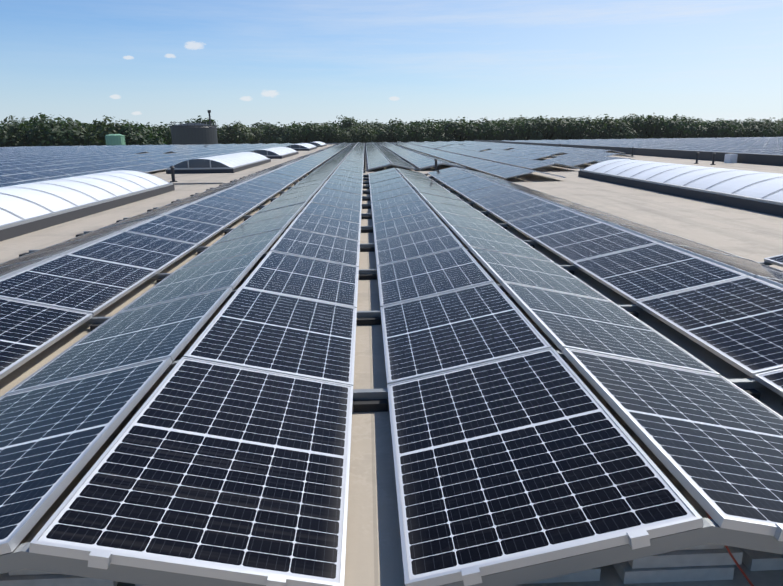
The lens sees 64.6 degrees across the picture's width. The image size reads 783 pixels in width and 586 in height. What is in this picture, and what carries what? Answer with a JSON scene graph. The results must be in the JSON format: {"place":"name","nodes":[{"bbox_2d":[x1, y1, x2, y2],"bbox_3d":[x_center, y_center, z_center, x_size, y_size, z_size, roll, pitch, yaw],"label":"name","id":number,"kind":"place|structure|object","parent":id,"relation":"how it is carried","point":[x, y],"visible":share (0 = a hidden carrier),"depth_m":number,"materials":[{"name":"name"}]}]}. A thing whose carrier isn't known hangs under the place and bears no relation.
{"place":"outdoors","nodes":[
{"label":"outdoors","id":0,"kind":"place"},
{"bbox_2d":[0,0,782,128],"label":"sky","id":1,"kind":"structure","parent":0,"point":[248,62],"materials":[{"name":"blue"}]},
{"bbox_2d":[724,154,737,162],"bbox_3d":[16.664,-6.607,30.416,0.350,0.420,0.500,-1,14,-2],"label":"roof box","id":2,"kind":"object","parent":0,"point":[730,158],"visible":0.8,"depth_m":30.21,"materials":[{"name":"grey metal"}]},
{"label":"ground","id":3,"kind":"structure","parent":0,"visible":0},
{"bbox_2d":[0,115,24,127],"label":"tree","id":4,"kind":"object","parent":3,"relation":"on","point":[11,120],"visible":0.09,"depth_m":233.06,"materials":[{"name":"green plant"}]},
{"bbox_2d":[0,130,27,146],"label":"tree","id":5,"kind":"object","parent":3,"relation":"on","point":[1,139],"visible":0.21,"depth_m":141.21,"materials":[{"name":"green plant"}]},
{"bbox_2d":[0,117,52,146],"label":"tree","id":6,"kind":"object","parent":3,"relation":"on","point":[17,131],"visible":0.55,"depth_m":140.17,"materials":[{"name":"green plant"}]},
{"bbox_2d":[26,113,67,128],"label":"tree","id":7,"kind":"object","parent":3,"relation":"on","point":[47,120],"visible":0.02,"depth_m":202.75,"materials":[{"name":"green plant"}]},
{"bbox_2d":[27,112,96,145],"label":"tree","id":8,"kind":"object","parent":3,"relation":"on","point":[56,136],"visible":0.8,"depth_m":139.36,"materials":[{"name":"green plant"}]},
{"bbox_2d":[49,117,83,129],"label":"tree","id":9,"kind":"object","parent":3,"relation":"on","point":[68,123],"visible":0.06,"depth_m":158.76,"materials":[{"name":"green plant"}]},
{"bbox_2d":[64,120,110,145],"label":"tree","id":10,"kind":"object","parent":3,"relation":"on","point":[87,130],"visible":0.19,"depth_m":143.97,"materials":[{"name":"green plant"}]},
{"bbox_2d":[105,134,125,145],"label":"green silo","id":11,"kind":"object","parent":3,"relation":"on","point":[114,139],"visible":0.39,"depth_m":109.23,"materials":[{"name":"green metal"}]},
{"bbox_2d":[85,115,147,145],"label":"tree","id":12,"kind":"object","parent":3,"relation":"on","point":[102,140],"visible":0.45,"depth_m":139.39,"materials":[{"name":"green plant"}]},
{"bbox_2d":[108,121,166,144],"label":"tree","id":13,"kind":"object","parent":3,"relation":"on","point":[149,140],"visible":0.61,"depth_m":140.58,"materials":[{"name":"green plant"}]},
{"bbox_2d":[138,122,171,144],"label":"tree","id":14,"kind":"object","parent":3,"relation":"on","point":[166,133],"visible":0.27,"depth_m":153.13,"materials":[{"name":"green plant"}]},
{"bbox_2d":[170,110,217,144],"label":"storage tank","id":15,"kind":"object","parent":3,"relation":"on","point":[191,133],"visible":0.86,"depth_m":125.27,"materials":[{"name":"grey metal"}]},
{"bbox_2d":[180,115,219,131],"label":"tree","id":16,"kind":"object","parent":3,"relation":"on","point":[199,120],"visible":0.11,"depth_m":206.89,"materials":[{"name":"green plant"}]},
{"bbox_2d":[217,129,235,143],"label":"tree","id":17,"kind":"object","parent":3,"relation":"on","point":[220,141],"visible":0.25,"depth_m":206.57,"materials":[{"name":"green plant"}]},
{"bbox_2d":[219,120,256,143],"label":"tree","id":18,"kind":"object","parent":3,"relation":"on","point":[239,133],"visible":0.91,"depth_m":208.02,"materials":[{"name":"green plant"}]},
{"bbox_2d":[231,127,262,143],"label":"tree","id":19,"kind":"object","parent":3,"relation":"on","point":[252,131],"visible":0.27,"depth_m":219.81,"materials":[{"name":"green plant"}]},
{"bbox_2d":[247,132,269,143],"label":"tree","id":20,"kind":"object","parent":3,"relation":"on","point":[264,140],"visible":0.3,"depth_m":220.93,"materials":[{"name":"green plant"}]},
{"bbox_2d":[250,120,275,130],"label":"tree","id":21,"kind":"object","parent":3,"relation":"on","point":[259,124],"visible":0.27,"depth_m":250.81,"materials":[{"name":"green plant"}]},
{"bbox_2d":[251,125,277,138],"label":"tree","id":22,"kind":"object","parent":3,"relation":"on","point":[258,131],"visible":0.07,"depth_m":227.50,"materials":[{"name":"green plant"}]},
{"bbox_2d":[264,122,292,143],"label":"tree","id":23,"kind":"object","parent":3,"relation":"on","point":[272,132],"visible":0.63,"depth_m":216.10,"materials":[{"name":"green plant"}]},
{"bbox_2d":[274,132,300,143],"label":"tree","id":24,"kind":"object","parent":3,"relation":"on","point":[282,140],"visible":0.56,"depth_m":206.16,"materials":[{"name":"green plant"}]},
{"bbox_2d":[284,122,321,142],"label":"tree","id":25,"kind":"object","parent":3,"relation":"on","point":[302,135],"visible":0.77,"depth_m":205.72,"materials":[{"name":"green plant"}]},
{"bbox_2d":[309,121,336,132],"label":"tree","id":26,"kind":"object","parent":3,"relation":"on","point":[318,124],"visible":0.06,"depth_m":215.31,"materials":[{"name":"green plant"}]},
{"bbox_2d":[306,122,340,142],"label":"tree","id":27,"kind":"object","parent":3,"relation":"on","point":[326,136],"visible":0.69,"depth_m":207.56,"materials":[{"name":"green plant"}]},
{"bbox_2d":[329,130,356,142],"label":"tree","id":28,"kind":"object","parent":3,"relation":"on","point":[341,138],"visible":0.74,"depth_m":208.69,"materials":[{"name":"green plant"}]},
{"bbox_2d":[332,115,372,130],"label":"tree","id":29,"kind":"object","parent":3,"relation":"on","point":[346,124],"visible":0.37,"depth_m":232.58,"materials":[{"name":"green plant"}]},
{"bbox_2d":[344,124,378,142],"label":"tree","id":30,"kind":"object","parent":3,"relation":"on","point":[365,136],"visible":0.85,"depth_m":210.77,"materials":[{"name":"green plant"}]},
{"bbox_2d":[350,121,384,142],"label":"tree","id":31,"kind":"object","parent":3,"relation":"on","point":[370,126],"visible":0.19,"depth_m":229.60,"materials":[{"name":"green plant"}]},
{"bbox_2d":[364,119,387,127],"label":"tree","id":32,"kind":"object","parent":3,"relation":"on","point":[375,124],"visible":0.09,"depth_m":243.19,"materials":[{"name":"green plant"}]},
{"bbox_2d":[366,125,389,141],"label":"tree","id":33,"kind":"object","parent":3,"relation":"on","point":[379,132],"visible":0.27,"depth_m":222.50,"materials":[{"name":"green plant"}]},
{"bbox_2d":[374,118,406,141],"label":"tree","id":34,"kind":"object","parent":3,"relation":"on","point":[392,134],"visible":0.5,"depth_m":222.07,"materials":[{"name":"green plant"}]},
{"bbox_2d":[394,122,418,141],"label":"tree","id":35,"kind":"object","parent":3,"relation":"on","point":[401,135],"visible":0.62,"depth_m":210.26,"materials":[{"name":"green plant"}]},
{"bbox_2d":[406,122,443,141],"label":"tree","id":36,"kind":"object","parent":3,"relation":"on","point":[419,133],"visible":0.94,"depth_m":204.69,"materials":[{"name":"green plant"}]},
{"bbox_2d":[409,117,445,129],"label":"tree","id":37,"kind":"object","parent":3,"relation":"on","point":[438,122],"visible":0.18,"depth_m":217.98,"materials":[{"name":"green plant"}]},
{"bbox_2d":[427,125,455,141],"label":"tree","id":38,"kind":"object","parent":3,"relation":"on","point":[443,136],"visible":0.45,"depth_m":209.35,"materials":[{"name":"green plant"}]},
{"bbox_2d":[443,117,481,140],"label":"tree","id":39,"kind":"object","parent":3,"relation":"on","point":[451,127],"visible":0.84,"depth_m":210.66,"materials":[{"name":"green plant"}]},
{"bbox_2d":[469,118,498,140],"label":"tree","id":40,"kind":"object","parent":3,"relation":"on","point":[484,119],"visible":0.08,"depth_m":218.82,"materials":[{"name":"green plant"}]},
{"bbox_2d":[466,120,505,140],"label":"tree","id":41,"kind":"object","parent":3,"relation":"on","point":[487,130],"visible":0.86,"depth_m":208.92,"materials":[{"name":"green plant"}]},
{"bbox_2d":[488,118,513,126],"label":"tree","id":42,"kind":"object","parent":3,"relation":"on","point":[502,120],"visible":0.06,"depth_m":228.49,"materials":[{"name":"green plant"}]},
{"bbox_2d":[493,126,511,140],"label":"tree","id":43,"kind":"object","parent":3,"relation":"on","point":[500,137],"visible":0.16,"depth_m":222.83,"materials":[{"name":"green plant"}]},
{"bbox_2d":[494,118,524,140],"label":"tree","id":44,"kind":"object","parent":3,"relation":"on","point":[510,132],"visible":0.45,"depth_m":222.40,"materials":[{"name":"green plant"}]},
{"bbox_2d":[500,117,526,139],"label":"tree","id":45,"kind":"object","parent":3,"relation":"on","point":[517,123],"visible":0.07,"depth_m":231.81,"materials":[{"name":"green plant"}]},
{"bbox_2d":[507,115,535,121],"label":"tree","id":46,"kind":"object","parent":3,"relation":"on","point":[522,118],"visible":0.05,"depth_m":247.74,"materials":[{"name":"green plant"}]},
{"bbox_2d":[513,119,546,139],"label":"tree","id":47,"kind":"object","parent":3,"relation":"on","point":[526,127],"visible":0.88,"depth_m":208.80,"materials":[{"name":"green plant"}]},
{"bbox_2d":[529,115,567,139],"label":"tree","id":48,"kind":"object","parent":3,"relation":"on","point":[552,124],"visible":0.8,"depth_m":209.63,"materials":[{"name":"green plant"}]},
{"bbox_2d":[546,116,582,139],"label":"tree","id":49,"kind":"object","parent":3,"relation":"on","point":[565,119],"visible":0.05,"depth_m":224.23,"materials":[{"name":"green plant"}]},
{"bbox_2d":[550,118,586,139],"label":"tree","id":50,"kind":"object","parent":3,"relation":"on","point":[573,125],"visible":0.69,"depth_m":210.21,"materials":[{"name":"green plant"}]},
{"bbox_2d":[565,124,598,139],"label":"tree","id":51,"kind":"object","parent":3,"relation":"on","point":[582,134],"visible":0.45,"depth_m":211.35,"materials":[{"name":"green plant"}]},
{"bbox_2d":[562,115,602,138],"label":"tree","id":52,"kind":"object","parent":3,"relation":"on","point":[588,123],"visible":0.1,"depth_m":216.51,"materials":[{"name":"green plant"}]},
{"bbox_2d":[585,114,624,138],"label":"tree","id":53,"kind":"object","parent":3,"relation":"on","point":[602,129],"visible":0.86,"depth_m":208.35,"materials":[{"name":"green plant"}]},
{"bbox_2d":[602,120,639,138],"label":"tree","id":54,"kind":"object","parent":3,"relation":"on","point":[626,131],"visible":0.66,"depth_m":208.27,"materials":[{"name":"green plant"}]},
{"bbox_2d":[620,114,638,121],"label":"tree","id":55,"kind":"object","parent":3,"relation":"on","point":[631,117],"visible":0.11,"depth_m":272.35,"materials":[{"name":"green plant"}]},
{"bbox_2d":[618,113,647,138],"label":"tree","id":56,"kind":"object","parent":3,"relation":"on","point":[641,136],"visible":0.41,"depth_m":213.11,"materials":[{"name":"green plant"}]},
{"bbox_2d":[633,113,670,138],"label":"tree","id":57,"kind":"object","parent":3,"relation":"on","point":[650,122],"visible":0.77,"depth_m":210.68,"materials":[{"name":"green plant"}]},
{"bbox_2d":[655,115,696,137],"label":"tree","id":58,"kind":"object","parent":3,"relation":"on","point":[672,126],"visible":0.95,"depth_m":207.35,"materials":[{"name":"green plant"}]},
{"bbox_2d":[666,114,701,137],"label":"tree","id":59,"kind":"object","parent":3,"relation":"on","point":[685,136],"visible":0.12,"depth_m":214.97,"materials":[{"name":"green plant"}]},
{"bbox_2d":[682,117,715,137],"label":"tree","id":60,"kind":"object","parent":3,"relation":"on","point":[705,134],"visible":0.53,"depth_m":212.03,"materials":[{"name":"green plant"}]},
{"bbox_2d":[701,118,740,137],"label":"tree","id":61,"kind":"object","parent":3,"relation":"on","point":[720,129],"visible":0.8,"depth_m":209.95,"materials":[{"name":"green plant"}]},
{"bbox_2d":[724,124,755,137],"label":"tree","id":62,"kind":"object","parent":3,"relation":"on","point":[740,133],"visible":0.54,"depth_m":211.34,"materials":[{"name":"green plant"}]},
{"bbox_2d":[727,117,757,128],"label":"tree","id":63,"kind":"object","parent":3,"relation":"on","point":[742,121],"visible":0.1,"depth_m":234.52,"materials":[{"name":"green plant"}]},
{"bbox_2d":[740,117,781,136],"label":"tree","id":64,"kind":"object","parent":3,"relation":"on","point":[765,131],"visible":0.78,"depth_m":209.94,"materials":[{"name":"green plant"}]},
{"bbox_2d":[755,117,782,136],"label":"tree","id":65,"kind":"object","parent":3,"relation":"on","point":[775,123],"visible":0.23,"depth_m":212.86,"materials":[{"name":"green plant"}]},
{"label":"hall building walls","id":66,"kind":"object","parent":3,"relation":"on","visible":0},
{"bbox_2d":[0,143,782,585],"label":"roof surface","id":67,"kind":"object","parent":66,"relation":"on","point":[374,557],"depth_m":6.09,"materials":[{"name":"beige concrete"}]},
{"bbox_2d":[0,170,174,240],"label":"skylight","id":68,"kind":"object","parent":67,"relation":"on","point":[27,208],"visible":1,"depth_m":13.00,"materials":[{"name":"grey plastic"}]},
{"bbox_2d":[169,166,176,181],"bbox_3d":[-7.826,-4.268,22.166,0.264,0.572,0.264,-1,14,-2],"label":"vent pipe","id":69,"kind":"object","parent":67,"relation":"on","point":[172,173],"visible":0.98,"depth_m":22.11,"materials":[{"name":"grey metal"}]},
{"bbox_2d":[173,182,222,184],"bbox_3d":[-6.617,-3.700,20.947,1.800,0.050,0.060,-1,14,-2],"label":"roof conduit","id":70,"kind":"object","parent":67,"relation":"on","point":[196,183],"visible":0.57,"depth_m":20.92,"materials":[{"name":"grey metal"}]},
{"bbox_2d":[166,152,270,173],"bbox_3d":[-8.615,-6.918,32.405,2.920,0.632,11.120,-1,14,-2],"label":"skylight","id":71,"kind":"object","parent":67,"relation":"on","point":[233,162],"visible":0.99,"depth_m":27.15,"materials":[{"name":"grey plastic"}]},
{"bbox_2d":[250,147,298,158],"bbox_3d":[-9.291,-10.961,48.181,2.920,0.632,11.120,-1,14,-2],"label":"skylight","id":72,"kind":"object","parent":67,"relation":"on","point":[278,153],"visible":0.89,"depth_m":44.09,"materials":[{"name":"grey plastic"}]},
{"bbox_2d":[286,143,316,150],"bbox_3d":[-10.203,-16.417,69.474,2.920,0.632,11.120,-1,14,-2],"label":"skylight","id":73,"kind":"object","parent":67,"relation":"on","point":[303,147],"visible":0.91,"depth_m":64.19,"materials":[{"name":"grey plastic"}]},
{"bbox_2d":[309,141,326,146],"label":"skylight","id":74,"kind":"object","parent":67,"relation":"on","point":[318,144],"visible":0.7,"depth_m":83.57,"materials":[{"name":"grey plastic"}]},
{"bbox_2d":[295,141,461,143],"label":"roof edge kerb","id":75,"kind":"structure","parent":67,"relation":"on","point":[365,143],"depth_m":103.90,"materials":[{"name":"silver metal"}]},
{"bbox_2d":[0,143,782,585],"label":"pv mounting rails","id":76,"kind":"object","parent":67,"relation":"on","point":[20,557],"visible":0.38,"depth_m":2.06,"materials":[{"name":"grey metal"}]},
{"bbox_2d":[0,137,782,186],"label":"solar panels","id":77,"kind":"object","parent":67,"relation":"on","point":[24,165],"visible":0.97,"depth_m":47.57,"materials":[{"name":"blue glass"}]},
{"bbox_2d":[0,141,782,585],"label":"solar panels","id":78,"kind":"object","parent":67,"relation":"on","point":[226,453],"visible":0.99,"depth_m":3.50,"materials":[{"name":"black glass"}]},
{"bbox_2d":[88,523,782,585],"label":"panel clamps","id":79,"kind":"object","parent":78,"relation":"attached to","point":[471,575],"visible":1,"depth_m":2.01,"materials":[{"name":"silver metal"}]},
{"bbox_2d":[0,490,782,585],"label":"ballast pavers","id":80,"kind":"object","parent":67,"relation":"on","point":[707,561],"visible":0.26,"depth_m":2.22,"materials":[{"name":"concrete"}]},
{"bbox_2d":[474,140,782,165],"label":"roof firewall upstand","id":81,"kind":"object","parent":67,"relation":"on","point":[766,159],"visible":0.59,"depth_m":35.77,"materials":[{"name":"grey concrete"}]},
{"bbox_2d":[578,159,782,216],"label":"skylight","id":82,"kind":"object","parent":67,"relation":"on","point":[756,191],"visible":1,"depth_m":15.05,"materials":[{"name":"grey plastic"}]},
{"bbox_2d":[694,152,698,163],"bbox_3d":[14.850,-6.573,30.088,0.220,0.560,0.220,-1,14,-2],"label":"vent post","id":83,"kind":"object","parent":67,"relation":"on","point":[697,155],"visible":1,"depth_m":30.06,"materials":[{"name":"grey metal"}]},
{"bbox_2d":[710,152,715,164],"bbox_3d":[15.050,-6.279,28.933,0.220,0.560,0.220,-1,14,-2],"label":"vent post","id":84,"kind":"object","parent":67,"relation":"on","point":[713,158],"visible":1,"depth_m":28.90,"materials":[{"name":"grey metal"}]},
{"bbox_2d":[705,511,753,585],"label":"orange cable","id":85,"kind":"object","parent":67,"relation":"on","point":[738,566],"visible":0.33,"depth_m":2.18,"materials":[{"name":"brown plastic"}]}
]}

